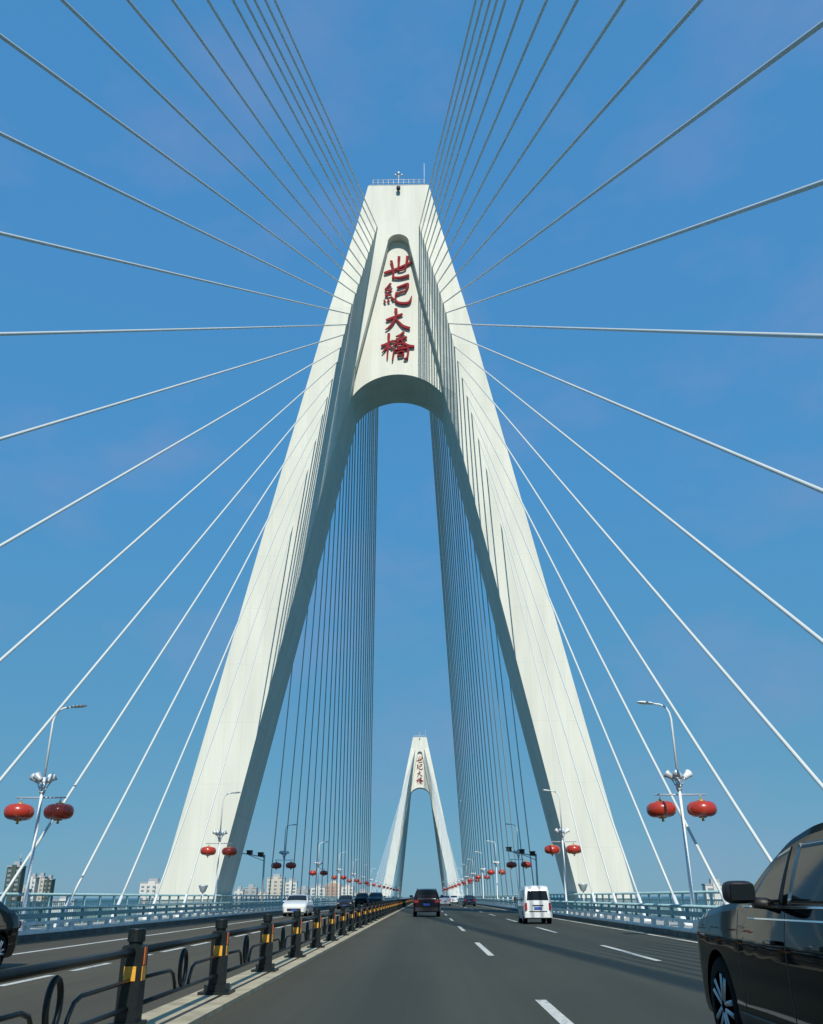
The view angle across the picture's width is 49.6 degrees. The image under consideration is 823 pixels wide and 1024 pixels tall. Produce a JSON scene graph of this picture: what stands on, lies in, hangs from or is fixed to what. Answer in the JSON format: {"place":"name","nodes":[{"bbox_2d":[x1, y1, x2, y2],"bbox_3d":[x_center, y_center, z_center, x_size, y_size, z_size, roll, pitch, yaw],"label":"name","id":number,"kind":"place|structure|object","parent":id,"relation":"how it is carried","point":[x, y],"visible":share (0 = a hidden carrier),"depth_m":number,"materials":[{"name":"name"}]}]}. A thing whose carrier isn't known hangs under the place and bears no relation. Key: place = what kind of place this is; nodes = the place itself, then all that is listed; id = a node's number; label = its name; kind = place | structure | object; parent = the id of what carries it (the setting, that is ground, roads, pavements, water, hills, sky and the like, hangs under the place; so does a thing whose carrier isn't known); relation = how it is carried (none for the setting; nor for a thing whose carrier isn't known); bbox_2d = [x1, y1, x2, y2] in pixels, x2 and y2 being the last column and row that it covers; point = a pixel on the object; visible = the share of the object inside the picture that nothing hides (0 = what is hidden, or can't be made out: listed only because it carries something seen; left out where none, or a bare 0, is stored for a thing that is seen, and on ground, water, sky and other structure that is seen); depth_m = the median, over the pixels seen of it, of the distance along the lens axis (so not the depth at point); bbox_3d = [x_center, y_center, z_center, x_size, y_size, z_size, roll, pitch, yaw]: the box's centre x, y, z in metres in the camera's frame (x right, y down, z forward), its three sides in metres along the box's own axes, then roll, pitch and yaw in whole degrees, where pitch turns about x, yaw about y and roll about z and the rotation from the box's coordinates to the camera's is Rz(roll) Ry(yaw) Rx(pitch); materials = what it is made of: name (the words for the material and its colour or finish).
{"place":"outdoors","nodes":[
{"label":"outdoors","id":0,"kind":"place"},
{"bbox_2d":[19,898,405,931],"bbox_3d":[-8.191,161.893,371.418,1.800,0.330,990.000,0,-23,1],"label":"pavement","id":1,"kind":"structure","parent":0,"point":[78,925],"depth_m":39.88,"materials":[{"name":"grey concrete"}]},
{"bbox_2d":[16,704,86,930],"bbox_3d":[-12.923,10.541,31.207,1.978,7.536,0.834,6,-24,-14],"label":"street lamp","id":2,"kind":"object","parent":1,"relation":"on","point":[36,777],"visible":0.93,"depth_m":31.34,"materials":[{"name":"white metal"}]},
{"bbox_2d":[4,801,34,823],"bbox_3d":[-13.754,10.535,31.187,1.020,0.768,1.020,5,-26,-10],"label":"red lantern","id":3,"kind":"object","parent":2,"relation":"hanging from","point":[18,812],"visible":1,"depth_m":30.87,"materials":[{"name":"fabric"}]},
{"bbox_2d":[43,801,73,823],"bbox_3d":[-12.353,10.518,31.173,1.020,0.768,1.020,-2,-21,3],"label":"red lantern","id":4,"kind":"object","parent":2,"relation":"hanging from","point":[59,811],"visible":1,"depth_m":30.84,"materials":[{"name":"red fabric"}]},
{"bbox_2d":[0,893,402,925],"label":"parapet railing","id":5,"kind":"object","parent":1,"relation":"on","point":[48,902],"visible":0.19,"depth_m":44.00,"materials":[{"name":"metal"}]},
{"bbox_2d":[0,902,715,1023],"bbox_3d":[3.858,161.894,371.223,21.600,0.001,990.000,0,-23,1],"label":"road","id":6,"kind":"structure","parent":0,"point":[405,966],"depth_m":16.01,"materials":[{"name":"grey asphalt"}]},
{"bbox_2d":[0,901,21,965],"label":"sedan car","id":7,"kind":"object","parent":6,"relation":"on","point":[10,924],"visible":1,"depth_m":17.86,"materials":[{"name":"black paint"}]},
{"bbox_2d":[142,903,412,1023],"bbox_3d":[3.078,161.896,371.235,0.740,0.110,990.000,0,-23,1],"label":"median kerb","id":8,"kind":"structure","parent":6,"relation":"on","point":[197,1015],"depth_m":12.62,"materials":[{"name":"concrete"}]},
{"bbox_2d":[0,898,413,1023],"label":"median fence","id":9,"kind":"object","parent":8,"relation":"on","point":[133,976],"visible":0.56,"depth_m":10.91,"materials":[{"name":"black metal"}]},
{"bbox_2d":[282,894,312,915],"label":"sedan car","id":10,"kind":"object","parent":6,"relation":"on","point":[302,903],"visible":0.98,"depth_m":65.38,"materials":[{"name":"white paint"}]},
{"bbox_2d":[410,889,443,916],"bbox_3d":[1.094,28.255,64.446,2.483,1.872,4.950,0,-23,1],"label":"sport utility car","id":11,"kind":"object","parent":6,"relation":"on","point":[426,900],"visible":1,"depth_m":62.32,"materials":[{"name":"paint"}]},
{"bbox_2d":[513,885,552,923],"bbox_3d":[6.485,20.758,47.103,1.932,1.838,3.662,0,-23,1],"label":"minivan","id":12,"kind":"object","parent":6,"relation":"on","point":[534,901],"visible":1,"depth_m":45.62,"materials":[{"name":"white paint"}]},
{"bbox_2d":[697,823,822,1023],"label":"sport utility car","id":13,"kind":"object","parent":6,"relation":"on","point":[760,943],"visible":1,"depth_m":6.80,"materials":[{"name":"black paint"}]},
{"bbox_2d":[74,906,701,923],"bbox_3d":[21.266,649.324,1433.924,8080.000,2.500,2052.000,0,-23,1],"label":"ground","id":14,"kind":"structure","parent":0,"point":[667,908],"depth_m":1481.87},
{"bbox_2d":[3,854,26,913],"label":"office tower","id":15,"kind":"structure","parent":14,"relation":"on","point":[17,884],"depth_m":707.00,"materials":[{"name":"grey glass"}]},
{"bbox_2d":[73,896,703,907],"bbox_3d":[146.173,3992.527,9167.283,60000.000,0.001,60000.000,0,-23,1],"label":"water","id":16,"kind":"structure","parent":0,"point":[134,902],"depth_m":10109.77,"materials":[{"name":"teal liquid"}]},
{"bbox_2d":[153,171,637,916],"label":"bridge pylon","id":17,"kind":"object","parent":16,"relation":"in","point":[397,341],"visible":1,"depth_m":74.09,"materials":[{"name":"concrete"}]},
{"bbox_2d":[0,396,327,901],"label":"stay cable","id":18,"kind":"object","parent":17,"relation":"attached to","point":[83,772],"visible":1,"depth_m":39.64,"materials":[{"name":"white metal"}]},
{"bbox_2d":[0,378,332,781],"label":"stay cable","id":19,"kind":"object","parent":17,"relation":"attached to","point":[91,669],"visible":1,"depth_m":37.62,"materials":[{"name":"white metal"}]},
{"bbox_2d":[0,361,337,661],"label":"stay cable","id":20,"kind":"object","parent":17,"relation":"attached to","point":[19,643],"visible":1,"depth_m":36.52,"materials":[{"name":"white metal"}]},
{"bbox_2d":[0,347,340,547],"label":"stay cable","id":21,"kind":"object","parent":17,"relation":"attached to","point":[87,495],"visible":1,"depth_m":35.57,"materials":[{"name":"white metal"}]},
{"bbox_2d":[0,334,344,440],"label":"stay cable","id":22,"kind":"object","parent":17,"relation":"attached to","point":[81,414],"visible":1,"depth_m":34.70,"materials":[{"name":"white metal"}]},
{"bbox_2d":[0,324,346,335],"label":"stay cable","id":23,"kind":"object","parent":17,"relation":"attached to","point":[80,332],"visible":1,"depth_m":33.84,"materials":[{"name":"white metal"}]},
{"bbox_2d":[0,231,349,314],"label":"stay cable","id":24,"kind":"object","parent":17,"relation":"attached to","point":[83,252],"visible":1,"depth_m":32.93,"materials":[{"name":"white metal"}]},
{"bbox_2d":[0,132,352,304],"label":"stay cable","id":25,"kind":"object","parent":17,"relation":"attached to","point":[16,141],"visible":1,"depth_m":32.22,"materials":[{"name":"white metal"}]},
{"bbox_2d":[0,33,355,293],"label":"stay cable","id":26,"kind":"object","parent":17,"relation":"attached to","point":[39,64],"visible":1,"depth_m":31.41,"materials":[{"name":"white metal"}]},
{"bbox_2d":[53,413,323,926],"bbox_3d":[-10.747,3.430,56.299,0.495,41.011,32.350,-4,-24,10],"label":"stay cable","id":27,"kind":"object","parent":17,"relation":"attached to","point":[69,901],"visible":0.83,"depth_m":43.89,"materials":[{"name":"white metal"}]},
{"bbox_2d":[60,0,358,284],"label":"stay cable","id":28,"kind":"object","parent":17,"relation":"attached to","point":[94,31],"visible":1,"depth_m":34.77,"materials":[{"name":"white metal"}]},
{"bbox_2d":[109,438,316,922],"bbox_3d":[-10.951,5.808,58.764,0.506,38.612,25.973,-5,-24,11],"label":"stay cable","id":29,"kind":"object","parent":17,"relation":"attached to","point":[126,885],"visible":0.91,"depth_m":49.82,"materials":[{"name":"white metal"}]},
{"bbox_2d":[143,467,308,919],"bbox_3d":[-11.191,8.225,60.941,0.520,35.911,20.092,-6,-24,12],"label":"stay cable","id":30,"kind":"object","parent":17,"relation":"attached to","point":[154,901],"visible":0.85,"depth_m":54.76,"materials":[{"name":"white metal"}]},
{"bbox_2d":[175,523,293,916],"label":"stay cable","id":31,"kind":"object","parent":17,"relation":"attached to","point":[185,897],"visible":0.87,"depth_m":59.39,"materials":[{"name":"white metal"}]},
{"bbox_2d":[126,0,361,276],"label":"stay cable","id":32,"kind":"object","parent":17,"relation":"attached to","point":[137,11],"visible":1,"depth_m":39.66,"materials":[{"name":"white metal"}]},
{"bbox_2d":[171,0,363,268],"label":"stay cable","id":33,"kind":"object","parent":17,"relation":"attached to","point":[220,67],"visible":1,"depth_m":43.90,"materials":[{"name":"white metal"}]},
{"bbox_2d":[206,0,366,260],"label":"stay cable","id":34,"kind":"object","parent":17,"relation":"attached to","point":[242,57],"visible":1,"depth_m":47.60,"materials":[{"name":"white metal"}]},
{"bbox_2d":[232,0,368,253],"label":"stay cable","id":35,"kind":"object","parent":17,"relation":"attached to","point":[258,47],"visible":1,"depth_m":50.59,"materials":[{"name":"white metal"}]},
{"bbox_2d":[244,0,371,246],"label":"stay cable","id":36,"kind":"object","parent":17,"relation":"attached to","point":[267,44],"visible":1,"depth_m":52.12,"materials":[{"name":"white metal"}]},
{"bbox_2d":[254,0,373,240],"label":"stay cable","id":37,"kind":"object","parent":17,"relation":"attached to","point":[275,42],"visible":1,"depth_m":53.86,"materials":[{"name":"white metal"}]},
{"bbox_2d":[264,0,375,233],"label":"stay cable","id":38,"kind":"object","parent":17,"relation":"attached to","point":[283,38],"visible":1,"depth_m":55.21,"materials":[{"name":"white metal"}]},
{"bbox_2d":[320,486,340,904],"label":"stay cable","id":39,"kind":"object","parent":17,"relation":"attached to","point":[331,683],"visible":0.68,"depth_m":102.33,"materials":[{"name":"white metal"}]},
{"bbox_2d":[326,471,344,902],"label":"stay cable","id":40,"kind":"object","parent":17,"relation":"attached to","point":[335,674],"visible":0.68,"depth_m":105.18,"materials":[{"name":"white metal"}]},
{"bbox_2d":[331,460,347,902],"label":"stay cable","id":41,"kind":"object","parent":17,"relation":"attached to","point":[340,666],"visible":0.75,"depth_m":107.73,"materials":[{"name":"white metal"}]},
{"bbox_2d":[336,449,350,898],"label":"stay cable","id":42,"kind":"object","parent":17,"relation":"attached to","point":[343,659],"visible":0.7,"depth_m":109.89,"materials":[{"name":"white metal"}]},
{"bbox_2d":[340,437,353,895],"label":"stay cable","id":43,"kind":"object","parent":17,"relation":"attached to","point":[347,651],"visible":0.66,"depth_m":112.12,"materials":[{"name":"white metal"}]},
{"bbox_2d":[344,428,355,894],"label":"stay cable","id":44,"kind":"object","parent":17,"relation":"attached to","point":[350,643],"visible":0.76,"depth_m":113.88,"materials":[{"name":"white metal"}]},
{"bbox_2d":[347,422,358,894],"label":"stay cable","id":45,"kind":"object","parent":17,"relation":"attached to","point":[353,641],"visible":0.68,"depth_m":116.50,"materials":[{"name":"white metal"}]},
{"bbox_2d":[350,418,361,894],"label":"stay cable","id":46,"kind":"object","parent":17,"relation":"attached to","point":[356,634],"visible":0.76,"depth_m":118.17,"materials":[{"name":"white metal"}]},
{"bbox_2d":[353,416,363,897],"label":"stay cable","id":47,"kind":"object","parent":17,"relation":"attached to","point":[359,635],"visible":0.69,"depth_m":121.27,"materials":[{"name":"white metal"}]},
{"bbox_2d":[356,414,366,894],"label":"stay cable","id":48,"kind":"object","parent":17,"relation":"attached to","point":[361,633],"visible":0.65,"depth_m":123.21,"materials":[{"name":"white metal"}]},
{"bbox_2d":[358,412,368,892],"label":"stay cable","id":49,"kind":"object","parent":17,"relation":"attached to","point":[364,625],"visible":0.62,"depth_m":124.97,"materials":[{"name":"white metal"}]},
{"bbox_2d":[361,411,370,891],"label":"stay cable","id":50,"kind":"object","parent":17,"relation":"attached to","point":[366,627],"visible":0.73,"depth_m":127.43,"materials":[{"name":"white metal"}]},
{"bbox_2d":[363,410,372,892],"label":"stay cable","id":51,"kind":"object","parent":17,"relation":"attached to","point":[368,624],"visible":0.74,"depth_m":129.17,"materials":[{"name":"white metal"}]},
{"bbox_2d":[365,409,374,892],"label":"stay cable","id":52,"kind":"object","parent":17,"relation":"attached to","point":[370,624],"visible":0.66,"depth_m":131.67,"materials":[{"name":"white metal"}]},
{"bbox_2d":[367,408,376,891],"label":"stay cable","id":53,"kind":"object","parent":17,"relation":"attached to","point":[372,622],"visible":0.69,"depth_m":133.59,"materials":[{"name":"white metal"}]},
{"bbox_2d":[369,408,377,884],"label":"stay cable","id":54,"kind":"object","parent":17,"relation":"attached to","point":[373,625],"visible":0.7,"depth_m":136.22,"materials":[{"name":"white metal"}]},
{"bbox_2d":[429,411,465,894],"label":"stay cable","id":55,"kind":"object","parent":17,"relation":"attached to","point":[446,631],"visible":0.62,"depth_m":137.65,"materials":[{"name":"white metal"}]},
{"bbox_2d":[431,412,466,894],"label":"stay cable","id":56,"kind":"object","parent":17,"relation":"attached to","point":[446,624],"visible":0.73,"depth_m":133.94,"materials":[{"name":"white metal"}]},
{"bbox_2d":[432,413,467,892],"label":"stay cable","id":57,"kind":"object","parent":17,"relation":"attached to","point":[448,627],"visible":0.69,"depth_m":131.87,"materials":[{"name":"white metal"}]},
{"bbox_2d":[434,415,469,894],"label":"stay cable","id":58,"kind":"object","parent":17,"relation":"attached to","point":[449,627],"visible":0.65,"depth_m":129.58,"materials":[{"name":"white metal"}]},
{"bbox_2d":[435,415,470,894],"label":"stay cable","id":59,"kind":"object","parent":17,"relation":"attached to","point":[451,629],"visible":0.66,"depth_m":128.13,"materials":[{"name":"white metal"}]},
{"bbox_2d":[437,417,472,894],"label":"stay cable","id":60,"kind":"object","parent":17,"relation":"attached to","point":[453,631],"visible":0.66,"depth_m":125.40,"materials":[{"name":"white metal"}]},
{"bbox_2d":[439,419,474,896],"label":"stay cable","id":61,"kind":"object","parent":17,"relation":"attached to","point":[454,626],"visible":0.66,"depth_m":122.50,"materials":[{"name":"white metal"}]},
{"bbox_2d":[423,0,490,239],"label":"stay cable","id":62,"kind":"object","parent":17,"relation":"attached to","point":[481,30],"visible":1,"depth_m":53.81,"materials":[{"name":"white metal"}]},
{"bbox_2d":[441,422,476,897],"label":"stay cable","id":63,"kind":"object","parent":17,"relation":"attached to","point":[457,637],"visible":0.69,"depth_m":121.17,"materials":[{"name":"white metal"}]},
{"bbox_2d":[443,427,478,897],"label":"stay cable","id":64,"kind":"object","parent":17,"relation":"attached to","point":[459,641],"visible":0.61,"depth_m":119.26,"materials":[{"name":"white metal"}]},
{"bbox_2d":[425,0,497,245],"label":"stay cable","id":65,"kind":"object","parent":17,"relation":"attached to","point":[487,32],"visible":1,"depth_m":52.46,"materials":[{"name":"white metal"}]},
{"bbox_2d":[446,440,480,897],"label":"stay cable","id":66,"kind":"object","parent":17,"relation":"attached to","point":[462,649],"visible":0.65,"depth_m":117.51,"materials":[{"name":"white metal"}]},
{"bbox_2d":[449,452,482,897],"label":"stay cable","id":67,"kind":"object","parent":17,"relation":"attached to","point":[464,657],"visible":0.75,"depth_m":115.53,"materials":[{"name":"white metal"}]},
{"bbox_2d":[427,0,506,252],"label":"stay cable","id":68,"kind":"object","parent":17,"relation":"attached to","point":[493,38],"visible":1,"depth_m":50.98,"materials":[{"name":"white metal"}]},
{"bbox_2d":[451,459,485,897],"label":"stay cable","id":69,"kind":"object","parent":17,"relation":"attached to","point":[467,662],"visible":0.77,"depth_m":113.24,"materials":[{"name":"white metal"}]},
{"bbox_2d":[454,471,488,898],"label":"stay cable","id":70,"kind":"object","parent":17,"relation":"attached to","point":[470,672],"visible":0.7,"depth_m":111.14,"materials":[{"name":"white metal"}]},
{"bbox_2d":[457,482,491,898],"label":"stay cable","id":71,"kind":"object","parent":17,"relation":"attached to","point":[473,677],"visible":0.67,"depth_m":108.55,"materials":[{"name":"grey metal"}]},
{"bbox_2d":[429,0,523,259],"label":"stay cable","id":72,"kind":"object","parent":17,"relation":"attached to","point":[506,45],"visible":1,"depth_m":47.80,"materials":[{"name":"white metal"}]},
{"bbox_2d":[432,0,547,268],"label":"stay cable","id":73,"kind":"object","parent":17,"relation":"attached to","point":[522,56],"visible":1,"depth_m":44.09,"materials":[{"name":"white metal"}]},
{"bbox_2d":[434,0,578,275],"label":"stay cable","id":74,"kind":"object","parent":17,"relation":"attached to","point":[543,66],"visible":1,"depth_m":40.17,"materials":[{"name":"white metal"}]},
{"bbox_2d":[437,0,625,283],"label":"stay cable","id":75,"kind":"object","parent":17,"relation":"attached to","point":[615,13],"visible":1,"depth_m":35.07,"materials":[{"name":"white metal"}]},
{"bbox_2d":[500,521,601,915],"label":"stay cable","id":76,"kind":"object","parent":17,"relation":"attached to","point":[593,896],"visible":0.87,"depth_m":59.05,"materials":[{"name":"white metal"}]},
{"bbox_2d":[486,466,625,917],"bbox_3d":[8.540,8.054,60.696,0.520,35.911,20.092,5,-24,-11],"label":"stay cable","id":77,"kind":"object","parent":17,"relation":"attached to","point":[614,896],"visible":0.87,"depth_m":54.76,"materials":[{"name":"white metal"}]},
{"bbox_2d":[478,436,650,920],"bbox_3d":[8.204,5.642,58.526,0.506,38.612,25.973,4,-24,-9],"label":"stay cable","id":78,"kind":"object","parent":17,"relation":"attached to","point":[630,873],"visible":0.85,"depth_m":49.68,"materials":[{"name":"white metal"}]},
{"bbox_2d":[439,0,702,292],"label":"stay cable","id":79,"kind":"object","parent":17,"relation":"attached to","point":[659,46],"visible":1,"depth_m":28.88,"materials":[{"name":"white metal"}]},
{"bbox_2d":[471,411,692,924],"bbox_3d":[7.898,3.269,56.068,0.495,41.011,32.350,3,-24,-8],"label":"stay cable","id":80,"kind":"object","parent":17,"relation":"attached to","point":[675,900],"visible":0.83,"depth_m":43.66,"materials":[{"name":"white metal"}]},
{"bbox_2d":[467,395,728,904],"bbox_3d":[7.676,1.262,53.450,0.484,42.609,38.715,3,-24,-7],"label":"stay cable","id":81,"kind":"object","parent":17,"relation":"attached to","point":[665,783],"visible":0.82,"depth_m":38.59,"materials":[{"name":"white metal"}]},
{"bbox_2d":[462,377,772,862],"bbox_3d":[7.437,-0.796,50.964,0.478,44.407,44.900,3,-24,-6],"label":"stay cable","id":82,"kind":"object","parent":17,"relation":"attached to","point":[760,844],"visible":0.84,"depth_m":33.14,"materials":[{"name":"white metal"}]},
{"bbox_2d":[443,20,822,303],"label":"stay cable","id":83,"kind":"object","parent":17,"relation":"attached to","point":[794,44],"visible":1,"depth_m":22.65,"materials":[{"name":"white metal"}]},
{"bbox_2d":[445,180,822,312],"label":"stay cable","id":84,"kind":"object","parent":17,"relation":"attached to","point":[770,200],"visible":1,"depth_m":23.68,"materials":[{"name":"white metal"}]},
{"bbox_2d":[448,323,822,338],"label":"stay cable","id":85,"kind":"object","parent":17,"relation":"attached to","point":[783,335],"visible":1,"depth_m":24.80,"materials":[{"name":"white metal"}]},
{"bbox_2d":[451,333,822,493],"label":"stay cable","id":86,"kind":"object","parent":17,"relation":"attached to","point":[780,473],"visible":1,"depth_m":26.00,"materials":[{"name":"white metal"}]},
{"bbox_2d":[454,346,822,643],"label":"stay cable","id":87,"kind":"object","parent":17,"relation":"attached to","point":[769,599],"visible":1,"depth_m":27.16,"materials":[{"name":"white metal"}]},
{"bbox_2d":[457,360,822,789],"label":"stay cable","id":88,"kind":"object","parent":17,"relation":"attached to","point":[769,724],"visible":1,"depth_m":28.51,"materials":[{"name":"white metal"}]},
{"bbox_2d":[382,730,459,895],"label":"bridge pylon","id":89,"kind":"object","parent":16,"relation":"in","point":[419,777],"visible":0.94,"depth_m":393.19,"materials":[{"name":"white concrete"}]},
{"bbox_2d":[0,0,822,898],"label":"sky","id":90,"kind":"structure","parent":0,"point":[383,73],"materials":[{"name":"blue"}]},
{"bbox_2d":[512,906,692,928],"bbox_3d":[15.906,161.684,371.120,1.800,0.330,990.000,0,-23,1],"label":"pavement","id":91,"kind":"structure","parent":0,"point":[671,923],"depth_m":40.08,"materials":[{"name":"grey concrete"}]},
{"bbox_2d":[459,890,730,921],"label":"parapet railing","id":92,"kind":"object","parent":91,"relation":"on","point":[659,900],"visible":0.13,"depth_m":44.90,"materials":[{"name":"metal"}]},
{"bbox_2d":[637,701,704,928],"bbox_3d":[9.241,10.336,30.903,2.050,7.536,0.870,0,-23,1],"label":"street lamp","id":93,"kind":"object","parent":91,"relation":"on","point":[677,775],"visible":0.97,"depth_m":31.07,"materials":[{"name":"white metal"}]},
{"bbox_2d":[646,798,676,821],"bbox_3d":[8.685,10.348,30.906,1.020,0.768,1.020,3,-24,-15],"label":"red lantern","id":94,"kind":"object","parent":93,"relation":"hanging from","point":[661,809],"visible":1,"depth_m":30.57,"materials":[{"name":"red fabric"}]},
{"bbox_2d":[687,798,716,820],"bbox_3d":[10.084,10.326,30.894,1.020,0.768,1.020,14,-25,-35],"label":"red lantern","id":95,"kind":"object","parent":93,"relation":"hanging from","point":[701,808],"visible":1,"depth_m":30.56,"materials":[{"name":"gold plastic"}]},
{"bbox_3d":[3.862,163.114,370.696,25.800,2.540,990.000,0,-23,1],"label":"bridge deck","id":96,"kind":"structure","parent":0,"visible":0},
{"bbox_2d":[17,898,408,942],"bbox_3d":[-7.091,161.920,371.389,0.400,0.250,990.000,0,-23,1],"label":"kerb","id":97,"kind":"structure","parent":96,"relation":"on","point":[43,936],"depth_m":37.74,"materials":[{"name":"concrete"}]},
{"bbox_2d":[9,897,401,934],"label":"guard rail","id":98,"kind":"object","parent":97,"relation":"on","point":[62,914],"visible":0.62,"depth_m":39.27,"materials":[{"name":"metal"}]},
{"bbox_2d":[458,901,697,939],"bbox_3d":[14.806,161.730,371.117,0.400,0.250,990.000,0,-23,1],"label":"kerb","id":99,"kind":"structure","parent":96,"relation":"on","point":[678,933],"depth_m":37.45,"materials":[{"name":"concrete"}]},
{"bbox_2d":[458,898,718,932],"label":"guard rail","id":100,"kind":"object","parent":99,"relation":"on","point":[687,913],"visible":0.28,"depth_m":38.04,"materials":[{"name":"metal"}]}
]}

